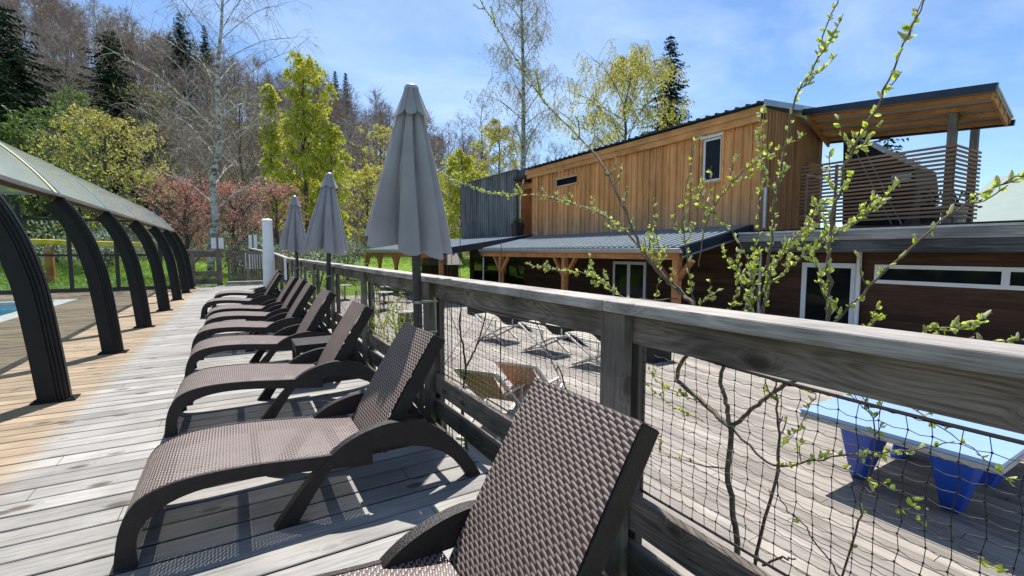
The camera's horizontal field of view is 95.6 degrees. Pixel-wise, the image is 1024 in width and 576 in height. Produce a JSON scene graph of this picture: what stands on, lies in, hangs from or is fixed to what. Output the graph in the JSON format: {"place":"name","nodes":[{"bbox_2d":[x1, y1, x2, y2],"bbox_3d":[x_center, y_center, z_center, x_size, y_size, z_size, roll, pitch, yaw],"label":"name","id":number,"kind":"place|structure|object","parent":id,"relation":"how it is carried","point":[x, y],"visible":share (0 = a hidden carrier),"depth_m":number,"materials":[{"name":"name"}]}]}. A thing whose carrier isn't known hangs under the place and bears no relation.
{"place":"outdoors","nodes":[
{"label":"outdoors","id":0,"kind":"place"},
{"bbox_2d":[0,47,469,304],"bbox_3d":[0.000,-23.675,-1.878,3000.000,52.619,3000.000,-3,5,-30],"label":"ground","id":1,"kind":"structure","parent":0,"point":[407,268],"depth_m":79.87,"materials":[{"name":"plant"}]},
{"bbox_2d":[0,299,77,322],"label":"pool coping","id":2,"kind":"object","parent":1,"relation":"on","point":[14,315],"visible":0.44,"depth_m":11.72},
{"bbox_2d":[0,306,16,315],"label":"pool water","id":3,"kind":"structure","parent":2,"relation":"in","point":[4,310],"depth_m":11.10,"materials":[{"name":"blue liquid"}]},
{"bbox_2d":[0,51,92,251],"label":"spruce tree","id":4,"kind":"object","parent":1,"relation":"on","point":[5,94],"visible":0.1,"depth_m":40.03,"materials":[{"name":"green plant"}]},
{"bbox_2d":[0,121,101,239],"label":"green bush","id":5,"kind":"object","parent":1,"relation":"on","point":[7,131],"visible":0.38,"depth_m":27.29,"materials":[{"name":"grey plant"}]},
{"bbox_2d":[0,217,108,276],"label":"evergreen bush","id":6,"kind":"object","parent":1,"relation":"on","point":[59,249],"visible":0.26,"depth_m":21.48,"materials":[{"name":"green plant"}]},
{"bbox_2d":[3,34,107,211],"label":"bare tree","id":7,"kind":"object","parent":1,"relation":"on","point":[72,63],"visible":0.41,"depth_m":46.64,"materials":[{"name":"brown plant"}]},
{"bbox_2d":[0,4,114,247],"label":"spruce tree","id":8,"kind":"object","parent":1,"relation":"on","point":[19,74],"visible":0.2,"depth_m":44.20,"materials":[{"name":"green plant"}]},
{"bbox_2d":[0,100,124,263],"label":"green bush","id":9,"kind":"object","parent":1,"relation":"on","point":[32,116],"visible":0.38,"depth_m":28.91,"materials":[{"name":"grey plant"}]},
{"bbox_2d":[14,83,131,231],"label":"green bush","id":10,"kind":"object","parent":1,"relation":"on","point":[76,96],"visible":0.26,"depth_m":42.58,"materials":[{"name":"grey plant"}]},
{"bbox_2d":[30,239,141,284],"bbox_3d":[-18.914,-0.805,19.017,6.003,2.398,0.560,-3,5,-30],"label":"play structure","id":11,"kind":"object","parent":1,"relation":"on","point":[50,268],"visible":0.4,"depth_m":18.93,"materials":[{"name":"yellow plastic"}]},
{"bbox_2d":[5,103,189,266],"bbox_3d":[-24.673,-5.774,28.469,8.374,9.874,9.501,-3,5,-30],"label":"willow tree","id":12,"kind":"object","parent":1,"relation":"on","point":[103,160],"visible":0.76,"depth_m":27.82,"materials":[{"name":"green plant"}]},
{"bbox_2d":[73,225,131,270],"bbox_3d":[-21.939,-1.947,24.787,2.932,2.772,3.649,-4,6,-41],"label":"evergreen bush","id":13,"kind":"object","parent":1,"relation":"on","point":[102,239],"visible":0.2,"depth_m":24.53,"materials":[{"name":"green plant"}]},
{"bbox_2d":[57,29,196,236],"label":"spruce tree","id":14,"kind":"object","parent":1,"relation":"on","point":[119,82],"visible":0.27,"depth_m":54.74,"materials":[{"name":"green plant"}]},
{"bbox_2d":[63,72,208,248],"bbox_3d":[-30.321,-9.833,38.686,9.402,15.904,9.574,-3,5,-30],"label":"bare tree","id":15,"kind":"object","parent":1,"relation":"on","point":[158,93],"visible":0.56,"depth_m":38.83,"materials":[{"name":"brown plant"}]},
{"bbox_2d":[124,168,224,263],"bbox_3d":[-16.862,-3.074,23.223,4.808,5.986,4.287,1,5,15],"label":"blossom tree","id":16,"kind":"object","parent":1,"relation":"on","point":[184,218],"visible":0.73,"depth_m":23.27,"materials":[{"name":"pink plant"}]},
{"bbox_2d":[151,12,208,109],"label":"spruce tree","id":17,"kind":"object","parent":1,"relation":"on","point":[179,39],"visible":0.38,"depth_m":110.38,"materials":[{"name":"green plant"}]},
{"bbox_2d":[56,0,322,277],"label":"birch tree","id":18,"kind":"object","parent":1,"relation":"on","point":[213,195],"visible":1,"depth_m":22.05,"materials":[{"name":"white plant"}]},
{"bbox_2d":[186,249,222,285],"bbox_3d":[-11.555,-0.634,17.476,1.090,1.700,0.160,-3,5,-30],"label":"wooden railing","id":19,"kind":"object","parent":1,"relation":"on","point":[194,253],"visible":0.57,"depth_m":17.46,"materials":[{"name":"grey wood"}]},
{"bbox_2d":[211,237,223,250],"bbox_3d":[-11.120,-1.665,17.512,0.400,0.550,0.050,-3,5,-30],"label":"notice board","id":20,"kind":"object","parent":19,"relation":"attached to","point":[217,243],"visible":1,"depth_m":17.50,"materials":[{"name":"white wood"}]},
{"bbox_2d":[194,25,222,110],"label":"spruce tree","id":21,"kind":"object","parent":1,"relation":"on","point":[204,43],"visible":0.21,"depth_m":119.99,"materials":[{"name":"green plant"}]},
{"bbox_2d":[167,175,287,273],"bbox_3d":[-15.302,-3.370,25.703,5.762,6.082,5.048,-3,5,-30],"label":"blossom tree","id":22,"kind":"object","parent":1,"relation":"on","point":[231,225],"visible":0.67,"depth_m":25.34,"materials":[{"name":"pink plant"}]},
{"bbox_2d":[186,85,280,245],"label":"bare tree","id":23,"kind":"object","parent":1,"relation":"on","point":[240,141],"visible":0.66,"depth_m":43.98,"materials":[{"name":"brown plant"}]},
{"bbox_2d":[0,255,469,289],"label":"lawn grass","id":24,"kind":"structure","parent":1,"relation":"on","point":[61,283],"depth_m":23.87,"materials":[{"name":"plant"}]},
{"bbox_2d":[205,227,275,275],"bbox_3d":[-14.158,-1.828,24.255,3.422,2.924,3.590,-3,5,-30],"label":"evergreen bush","id":25,"kind":"object","parent":1,"relation":"on","point":[239,245],"visible":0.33,"depth_m":24.20,"materials":[{"name":"green plant"}]},
{"bbox_2d":[0,284,488,575],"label":"pool deck","id":26,"kind":"structure","parent":1,"relation":"on","point":[71,473],"depth_m":2.66,"materials":[{"name":"grey wood"}]},
{"bbox_2d":[0,141,195,405],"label":"pool enclosure","id":27,"kind":"object","parent":26,"relation":"on","point":[23,173],"visible":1,"depth_m":5.78,"materials":[{"name":"metal"}]},
{"bbox_2d":[201,272,283,317],"bbox_3d":[-5.472,0.118,9.647,1.661,0.838,0.653,-3,5,-29],"label":"sun lounger","id":28,"kind":"object","parent":26,"relation":"on","point":[261,298],"visible":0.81,"depth_m":9.51,"materials":[{"name":"brown wicker"}]},
{"bbox_2d":[227,252,262,284],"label":"deck gate","id":29,"kind":"structure","parent":26,"relation":"on","point":[235,279],"depth_m":18.10,"materials":[{"name":"grey wood"}]},
{"bbox_2d":[212,270,281,307],"bbox_3d":[-6.334,-0.014,11.306,1.661,0.838,0.653,-3,5,-31],"label":"sun lounger","id":30,"kind":"object","parent":26,"relation":"on","point":[248,294],"visible":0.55,"depth_m":11.15,"materials":[{"name":"brown wicker"}]},
{"bbox_2d":[206,276,298,326],"bbox_3d":[-4.540,0.222,8.335,1.661,0.838,0.653,-3,5,-31],"label":"sun lounger","id":31,"kind":"object","parent":26,"relation":"on","point":[285,292],"visible":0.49,"depth_m":8.29,"materials":[{"name":"brown wicker"}]},
{"bbox_2d":[191,283,320,351],"bbox_3d":[-3.402,0.377,6.377,1.661,0.838,0.653,-3,5,-30],"label":"sun lounger","id":32,"kind":"object","parent":26,"relation":"on","point":[280,321],"visible":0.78,"depth_m":6.25,"materials":[{"name":"brown wicker"}]},
{"bbox_2d":[204,278,313,334],"bbox_3d":[-3.993,0.293,7.438,1.661,0.838,0.653,-3,5,-31],"label":"sun lounger","id":33,"kind":"object","parent":26,"relation":"on","point":[284,307],"visible":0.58,"depth_m":7.32,"materials":[{"name":"brown wicker"}]},
{"bbox_2d":[184,289,342,377],"bbox_3d":[-2.713,0.464,5.277,1.661,0.838,0.653,-3,5,-31],"label":"sun lounger","id":34,"kind":"object","parent":26,"relation":"on","point":[204,348],"visible":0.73,"depth_m":5.17,"materials":[{"name":"brown wicker"}]},
{"bbox_2d":[261,219,274,286],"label":"white column","id":35,"kind":"structure","parent":26,"relation":"on","point":[268,254],"depth_m":17.02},
{"bbox_2d":[164,301,375,437],"bbox_3d":[-1.865,0.574,3.891,1.661,0.838,0.653,-3,5,-30],"label":"sun lounger","id":36,"kind":"object","parent":26,"relation":"on","point":[334,360],"visible":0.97,"depth_m":3.78,"materials":[{"name":"brown wicker"}]},
{"bbox_2d":[279,196,308,278],"bbox_3d":[-5.434,-0.941,11.572,0.689,2.687,0.688,-3,6,-36],"label":"umbrella","id":37,"kind":"object","parent":26,"relation":"on","point":[293,236],"visible":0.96,"depth_m":11.37,"materials":[{"name":"grey fabric"}]},
{"bbox_2d":[113,322,480,572],"bbox_3d":[-1.063,0.681,2.540,1.661,0.838,0.653,-3,5,-31],"label":"sun lounger","id":38,"kind":"object","parent":26,"relation":"on","point":[374,427],"visible":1,"depth_m":2.40,"materials":[{"name":"brown wicker"}]},
{"bbox_2d":[291,335,340,381],"bbox_3d":[-1.979,0.727,4.687,0.410,0.410,0.400,-3,5,-30],"label":"side table","id":39,"kind":"object","parent":26,"relation":"on","point":[301,345],"visible":0.3,"depth_m":4.54,"materials":[{"name":"brown wicker"}]},
{"bbox_2d":[304,172,348,328],"bbox_3d":[-3.103,-0.608,7.767,0.670,2.627,0.666,0,5,-4],"label":"umbrella","id":40,"kind":"object","parent":26,"relation":"on","point":[326,232],"visible":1,"depth_m":7.62,"materials":[{"name":"grey fabric"}]},
{"bbox_2d":[364,83,451,405],"bbox_3d":[-0.854,-0.286,3.773,0.684,2.618,0.677,-3,5,-30],"label":"umbrella","id":41,"kind":"object","parent":26,"relation":"on","point":[408,214],"visible":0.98,"depth_m":3.55,"materials":[{"name":"grey fabric"}]},
{"bbox_2d":[314,378,658,575],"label":"sun lounger","id":42,"kind":"object","parent":26,"relation":"on","point":[556,493],"visible":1,"depth_m":1.40,"materials":[{"name":"wicker"}]},
{"bbox_2d":[28,45,469,261],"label":"undergrowth","id":43,"kind":"object","parent":1,"relation":"on","point":[139,250],"visible":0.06,"depth_m":59.88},
{"bbox_2d":[248,234,256,280],"bbox_3d":[-12.103,-1.372,21.730,0.340,2.300,0.050,-3,5,-30],"label":"notice board","id":44,"kind":"object","parent":1,"relation":"on","point":[252,238],"visible":0.53,"depth_m":21.66,"materials":[{"name":"white wood"}]},
{"bbox_2d":[245,253,262,284],"bbox_3d":[-10.732,-0.772,19.724,1.200,1.420,0.080,-3,5,-30],"label":"white screen","id":45,"kind":"object","parent":1,"relation":"on","point":[254,262],"visible":0.14,"depth_m":19.56,"materials":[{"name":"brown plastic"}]},
{"bbox_2d":[235,233,284,269],"bbox_3d":[-14.436,-1.853,26.406,2.413,2.655,2.857,1,5,10],"label":"evergreen bush","id":46,"kind":"object","parent":1,"relation":"on","point":[245,244],"visible":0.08,"depth_m":26.29,"materials":[{"name":"green plant"}]},
{"bbox_2d":[249,248,287,289],"bbox_3d":[-9.950,-0.487,19.140,0.413,2.345,6.196,-4,6,-40],"label":"ramp railing","id":47,"kind":"object","parent":1,"relation":"on","point":[279,260],"visible":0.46,"depth_m":17.85,"materials":[{"name":"grey wood"}]},
{"bbox_2d":[255,82,285,250],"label":"poplar tree","id":48,"kind":"object","parent":1,"relation":"on","point":[269,160],"visible":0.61,"depth_m":41.49,"materials":[{"name":"green plant"}]},
{"bbox_2d":[232,179,309,256],"bbox_3d":[-15.041,-3.675,29.309,4.632,6.665,4.684,-3,5,-30],"label":"blossom tree","id":49,"kind":"object","parent":1,"relation":"on","point":[276,223],"visible":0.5,"depth_m":29.07,"materials":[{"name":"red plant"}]},
{"bbox_2d":[0,0,544,239],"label":"hillside wood","id":50,"kind":"object","parent":1,"relation":"on","point":[45,22],"visible":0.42,"depth_m":91.60,"materials":[{"name":"plant"}]},
{"bbox_2d":[257,244,322,281],"bbox_3d":[-11.550,-1.014,24.331,3.299,2.756,2.893,-3,5,-30],"label":"evergreen bush","id":51,"kind":"object","parent":1,"relation":"on","point":[311,253],"visible":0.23,"depth_m":24.05,"materials":[{"name":"green plant"}]},
{"bbox_2d":[266,50,338,256],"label":"poplar tree","id":52,"kind":"object","parent":1,"relation":"on","point":[307,72],"visible":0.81,"depth_m":40.61,"materials":[{"name":"green plant"}]},
{"bbox_2d":[299,121,356,259],"bbox_3d":[-15.767,-8.223,40.202,5.130,12.268,5.276,-3,5,-30],"label":"poplar tree","id":53,"kind":"object","parent":1,"relation":"on","point":[332,133],"visible":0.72,"depth_m":39.73,"materials":[{"name":"green plant"}]},
{"bbox_2d":[330,71,347,126],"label":"spruce tree","id":54,"kind":"object","parent":1,"relation":"on","point":[335,76],"visible":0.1,"depth_m":154.35,"materials":[{"name":"green plant"}]},
{"bbox_2d":[323,238,370,279],"bbox_3d":[-11.045,-1.874,31.136,3.519,2.962,3.655,-3,5,-30],"label":"evergreen bush","id":55,"kind":"object","parent":1,"relation":"on","point":[354,260],"visible":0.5,"depth_m":30.85,"materials":[{"name":"green plant"}]},
{"bbox_2d":[341,72,354,139],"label":"spruce tree","id":56,"kind":"object","parent":1,"relation":"on","point":[345,82],"visible":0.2,"depth_m":157.37,"materials":[{"name":"green plant"}]},
{"bbox_2d":[342,163,382,252],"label":"ash tree","id":57,"kind":"object","parent":1,"relation":"on","point":[365,172],"visible":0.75,"depth_m":48.30,"materials":[{"name":"green plant"}]},
{"bbox_2d":[337,280,395,364],"bbox_3d":[-2.503,0.806,8.201,0.859,2.200,0.967,3,5,32],"label":"bare shrub","id":58,"kind":"object","parent":1,"relation":"on","point":[368,325],"visible":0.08,"depth_m":8.17,"materials":[{"name":"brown plant"}]},
{"bbox_2d":[351,123,393,218],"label":"ash tree","id":59,"kind":"object","parent":1,"relation":"on","point":[387,129],"visible":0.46,"depth_m":65.48,"materials":[{"name":"green plant"}]},
{"bbox_2d":[361,243,401,257],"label":"green bush","id":60,"kind":"object","parent":1,"relation":"on","point":[365,245],"visible":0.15,"depth_m":45.88,"materials":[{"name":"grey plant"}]},
{"bbox_2d":[369,292,413,402],"bbox_3d":[-1.491,0.993,6.397,0.792,2.112,0.949,1,5,8],"label":"green shrub","id":61,"kind":"object","parent":1,"relation":"on","point":[380,320],"visible":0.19,"depth_m":6.30,"materials":[{"name":"green plant"}]},
{"bbox_2d":[447,254,449,432],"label":"sapling","id":62,"kind":"object","parent":1,"relation":"on","point":[447,333],"visible":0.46,"depth_m":5.24,"materials":[{"name":"plant"}]},
{"bbox_2d":[460,186,461,444],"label":"sapling","id":63,"kind":"object","parent":1,"relation":"on","point":[460,277],"visible":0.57,"depth_m":4.81,"materials":[{"name":"plant"}]},
{"bbox_2d":[437,147,486,258],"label":"willow tree","id":64,"kind":"object","parent":1,"relation":"on","point":[453,164],"visible":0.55,"depth_m":42.41,"materials":[{"name":"green plant"}]},
{"bbox_2d":[440,112,486,199],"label":"bare tree","id":65,"kind":"object","parent":1,"relation":"on","point":[458,124],"visible":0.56,"depth_m":81.61,"materials":[{"name":"brown plant"}]},
{"bbox_2d":[446,300,497,451],"bbox_3d":[-0.419,1.130,4.621,0.067,2.126,1.271,-3,5,-32],"label":"sapling","id":66,"kind":"object","parent":1,"relation":"on","point":[464,378],"visible":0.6,"depth_m":4.65,"materials":[{"name":"brown plant"}]},
{"bbox_2d":[450,93,509,173],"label":"bare tree","id":67,"kind":"object","parent":1,"relation":"on","point":[480,116],"visible":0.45,"depth_m":71.87,"materials":[{"name":"brown plant"}]},
{"bbox_2d":[468,118,530,180],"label":"willow tree","id":68,"kind":"object","parent":1,"relation":"on","point":[492,140],"visible":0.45,"depth_m":50.81,"materials":[{"name":"green plant"}]},
{"bbox_2d":[464,0,576,170],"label":"birch tree","id":69,"kind":"object","parent":1,"relation":"on","point":[524,147],"visible":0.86,"depth_m":36.61,"materials":[{"name":"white plant"}]},
{"bbox_2d":[535,321,570,390],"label":"sapling","id":70,"kind":"object","parent":1,"relation":"on","point":[553,364],"visible":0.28,"depth_m":3.33,"materials":[{"name":"brown plant"}]},
{"bbox_2d":[534,140,572,164],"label":"bare tree","id":71,"kind":"object","parent":1,"relation":"on","point":[555,149],"visible":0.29,"depth_m":64.08,"materials":[{"name":"grey plant"}]},
{"bbox_2d":[544,39,709,154],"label":"birch tree","id":72,"kind":"object","parent":1,"relation":"on","point":[622,68],"visible":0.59,"depth_m":41.82,"materials":[{"name":"green plant"}]},
{"bbox_2d":[284,257,1023,575],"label":"deck railing","id":73,"kind":"object","parent":1,"relation":"on","point":[976,381],"visible":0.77,"depth_m":1.77,"materials":[{"name":"grey wood"}]},
{"bbox_2d":[284,259,286,279],"bbox_3d":[-7.570,-0.628,15.505,0.030,0.700,0.600,-3,5,-30],"label":"notice board","id":74,"kind":"object","parent":73,"relation":"attached to","point":[285,269],"visible":1,"depth_m":15.33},
{"bbox_2d":[639,35,694,135],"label":"spruce tree","id":75,"kind":"object","parent":1,"relation":"on","point":[671,50],"visible":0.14,"depth_m":56.57,"materials":[{"name":"green plant"}]},
{"bbox_2d":[437,0,1023,555],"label":"willow shrub","id":76,"kind":"object","parent":1,"relation":"on","point":[811,226],"visible":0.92,"depth_m":2.04,"materials":[{"name":"green plant"}]},
{"bbox_2d":[470,82,1023,344],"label":"timber building","id":77,"kind":"structure","parent":1,"relation":"on","point":[949,272],"depth_m":13.38,"materials":[{"name":"brown wood"}]},
{"bbox_2d":[459,169,528,237],"bbox_3d":[0.139,-4.945,28.830,4.110,3.900,7.291,-3,5,-30],"label":"grey annex","id":78,"kind":"object","parent":77,"relation":"attached to","point":[484,214],"visible":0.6,"depth_m":27.41,"materials":[{"name":"wood"}]},
{"bbox_2d":[510,217,524,235],"bbox_3d":[0.283,-3.159,24.084,0.660,1.110,0.685,-3,5,-30],"label":"planter","id":79,"kind":"object","parent":77,"relation":"on","point":[517,227],"visible":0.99,"depth_m":23.94,"materials":[{"name":"black plastic"}]},
{"bbox_2d":[556,175,576,186],"bbox_3d":[2.516,-4.865,21.116,0.070,0.360,1.680,-3,5,-30],"label":"window","id":80,"kind":"structure","parent":77,"relation":"in","point":[571,179],"depth_m":21.14,"materials":[{"name":"black glass"}]},
{"bbox_2d":[612,261,646,298],"bbox_3d":[4.526,-0.011,17.973,0.070,2.020,1.740,-3,5,-30],"label":"sliding door","id":81,"kind":"structure","parent":77,"relation":"in","point":[629,278],"depth_m":17.87,"materials":[{"name":"glass"}]},
{"bbox_2d":[700,131,722,181],"bbox_3d":[6.320,-4.100,14.640,0.155,1.460,0.810,-3,5,-30],"label":"window","id":82,"kind":"structure","parent":77,"relation":"in","point":[712,146],"depth_m":14.67,"materials":[{"name":"white glass"}]},
{"bbox_2d":[804,175,822,227],"bbox_3d":[9.511,-2.706,14.643,0.950,1.680,0.023,-3,5,-30],"label":"balcony door","id":83,"kind":"structure","parent":77,"relation":"in","point":[806,175],"depth_m":14.49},
{"bbox_2d":[800,262,855,324],"bbox_3d":[8.103,0.417,11.938,0.070,2.120,1.277,-3,5,-30],"label":"door","id":84,"kind":"structure","parent":77,"relation":"in","point":[812,302],"depth_m":11.93,"materials":[{"name":"glass"}]},
{"bbox_2d":[842,135,937,225],"bbox_3d":[11.166,-3.199,13.786,1.730,2.768,1.873,-3,5,-30],"label":"balcony shelter","id":85,"kind":"object","parent":77,"relation":"attached to","point":[875,149],"visible":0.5,"depth_m":13.36,"materials":[{"name":"metal"}]},
{"bbox_2d":[908,188,941,223],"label":"potted plant","id":86,"kind":"object","parent":77,"relation":"on","point":[928,220],"visible":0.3,"depth_m":12.06,"materials":[{"name":"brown wood"}]},
{"bbox_2d":[874,265,1023,290],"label":"window","id":87,"kind":"structure","parent":77,"relation":"in","point":[1003,278],"depth_m":9.77,"materials":[{"name":"white glass"}]},
{"bbox_2d":[951,189,982,222],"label":"potted plant","id":88,"kind":"object","parent":77,"relation":"on","point":[955,219],"visible":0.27,"depth_m":12.02,"materials":[{"name":"metal"}]},
{"bbox_2d":[674,425,1022,561],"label":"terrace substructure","id":89,"kind":"object","parent":1,"relation":"on","point":[823,501],"depth_m":4.31,"materials":[{"name":"wood"}]},
{"bbox_2d":[304,294,1023,575],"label":"terrace","id":90,"kind":"structure","parent":89,"relation":"on","point":[995,533],"depth_m":4.90,"materials":[{"name":"grey wood"}]},
{"bbox_2d":[285,249,344,286],"bbox_3d":[-11.685,-1.357,27.661,3.659,3.174,3.916,-3,5,-30],"label":"evergreen bush","id":91,"kind":"object","parent":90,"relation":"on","point":[324,255],"visible":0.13,"depth_m":27.47,"materials":[{"name":"green plant"}]},
{"bbox_2d":[421,253,462,276],"bbox_3d":[-5.198,-1.406,33.543,2.400,2.500,2.550,-3,5,-30],"label":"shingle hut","id":92,"kind":"object","parent":90,"relation":"on","point":[429,265],"visible":0.36,"depth_m":32.82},
{"bbox_2d":[361,234,532,290],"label":"pavilion","id":93,"kind":"structure","parent":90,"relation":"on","point":[470,244],"depth_m":24.31,"materials":[{"name":"grey metal"}]},
{"bbox_2d":[453,368,528,441],"bbox_3d":[-0.227,1.475,6.357,0.659,0.966,1.130,2,5,25],"label":"sling chair","id":94,"kind":"object","parent":90,"relation":"on","point":[480,378],"visible":0.71,"depth_m":6.06,"materials":[{"name":"olive green cloth"},{"name":"white metal"}]},
{"bbox_2d":[474,313,520,344],"bbox_3d":[-0.401,1.102,12.762,0.659,0.696,1.292,-4,6,-41],"label":"sling chair","id":95,"kind":"object","parent":90,"relation":"on","point":[494,323],"visible":0.72,"depth_m":12.71,"materials":[{"name":"beige fabric"}]},
{"bbox_2d":[495,361,565,415],"bbox_3d":[0.307,1.445,6.729,0.659,0.966,1.130,2,5,28],"label":"sling chair","id":96,"kind":"object","parent":90,"relation":"on","point":[520,376],"visible":0.47,"depth_m":6.36,"materials":[{"name":"beige fabric"}]},
{"bbox_2d":[518,320,571,357],"bbox_3d":[0.785,1.221,11.261,0.659,0.696,1.292,-4,6,-38],"label":"sling chair","id":97,"kind":"object","parent":90,"relation":"on","point":[544,334],"visible":0.69,"depth_m":11.20,"materials":[{"name":"beige fabric"}]},
{"bbox_2d":[467,305,671,362],"bbox_3d":[0.906,1.042,14.313,0.600,0.540,9.500,-3,5,-30],"label":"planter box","id":98,"kind":"object","parent":90,"relation":"on","point":[649,350],"visible":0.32,"depth_m":12.81,"materials":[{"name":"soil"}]},
{"bbox_2d":[565,331,600,364],"bbox_3d":[1.801,1.335,9.833,0.659,0.696,1.292,-4,6,-41],"label":"sling chair","id":99,"kind":"object","parent":90,"relation":"on","point":[589,337],"visible":0.42,"depth_m":9.85,"materials":[{"name":"beige fabric"}]},
{"bbox_2d":[800,394,1023,513],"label":"ping pong table","id":100,"kind":"object","parent":90,"relation":"on","point":[972,458],"visible":0.51,"depth_m":4.30,"materials":[{"name":"blue plastic"}]},
{"bbox_2d":[753,379,1007,575],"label":"willow shrub","id":101,"kind":"object","parent":1,"relation":"on","point":[998,568],"visible":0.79,"depth_m":1.60,"materials":[{"name":"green plant"}]},
{"bbox_2d":[850,137,920,226],"bbox_3d":[32.324,-8.090,39.740,10.163,12.165,8.749,-3,5,-30],"label":"spruce tree","id":102,"kind":"object","parent":1,"relation":"on","point":[886,145],"visible":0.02,"depth_m":39.56,"materials":[{"name":"green plant"}]},
{"bbox_2d":[973,175,1023,221],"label":"white building","id":103,"kind":"structure","parent":1,"relation":"on","point":[1005,205],"depth_m":23.50,"materials":[{"name":"paint"}]},
{"bbox_2d":[394,309,422,330],"bbox_3d":[-2.911,1.023,13.155,0.755,0.760,0.710,-3,5,-30],"label":"table","id":104,"kind":"object","parent":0,"point":[408,315],"visible":0.19,"depth_m":12.84,"materials":[{"name":"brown wood"}]},
{"bbox_2d":[450,258,452,435],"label":"sapling","id":105,"kind":"object","parent":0,"point":[451,338],"visible":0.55,"depth_m":5.24,"materials":[{"name":"brown plant"}]},
{"bbox_2d":[500,241,501,442],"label":"sapling","id":106,"kind":"object","parent":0,"point":[500,344],"visible":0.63,"depth_m":4.16,"materials":[{"name":"brown plant"}]},
{"bbox_2d":[15,0,1023,227],"label":"sky","id":107,"kind":"structure","parent":0,"point":[738,53],"materials":[{"name":"blue"}]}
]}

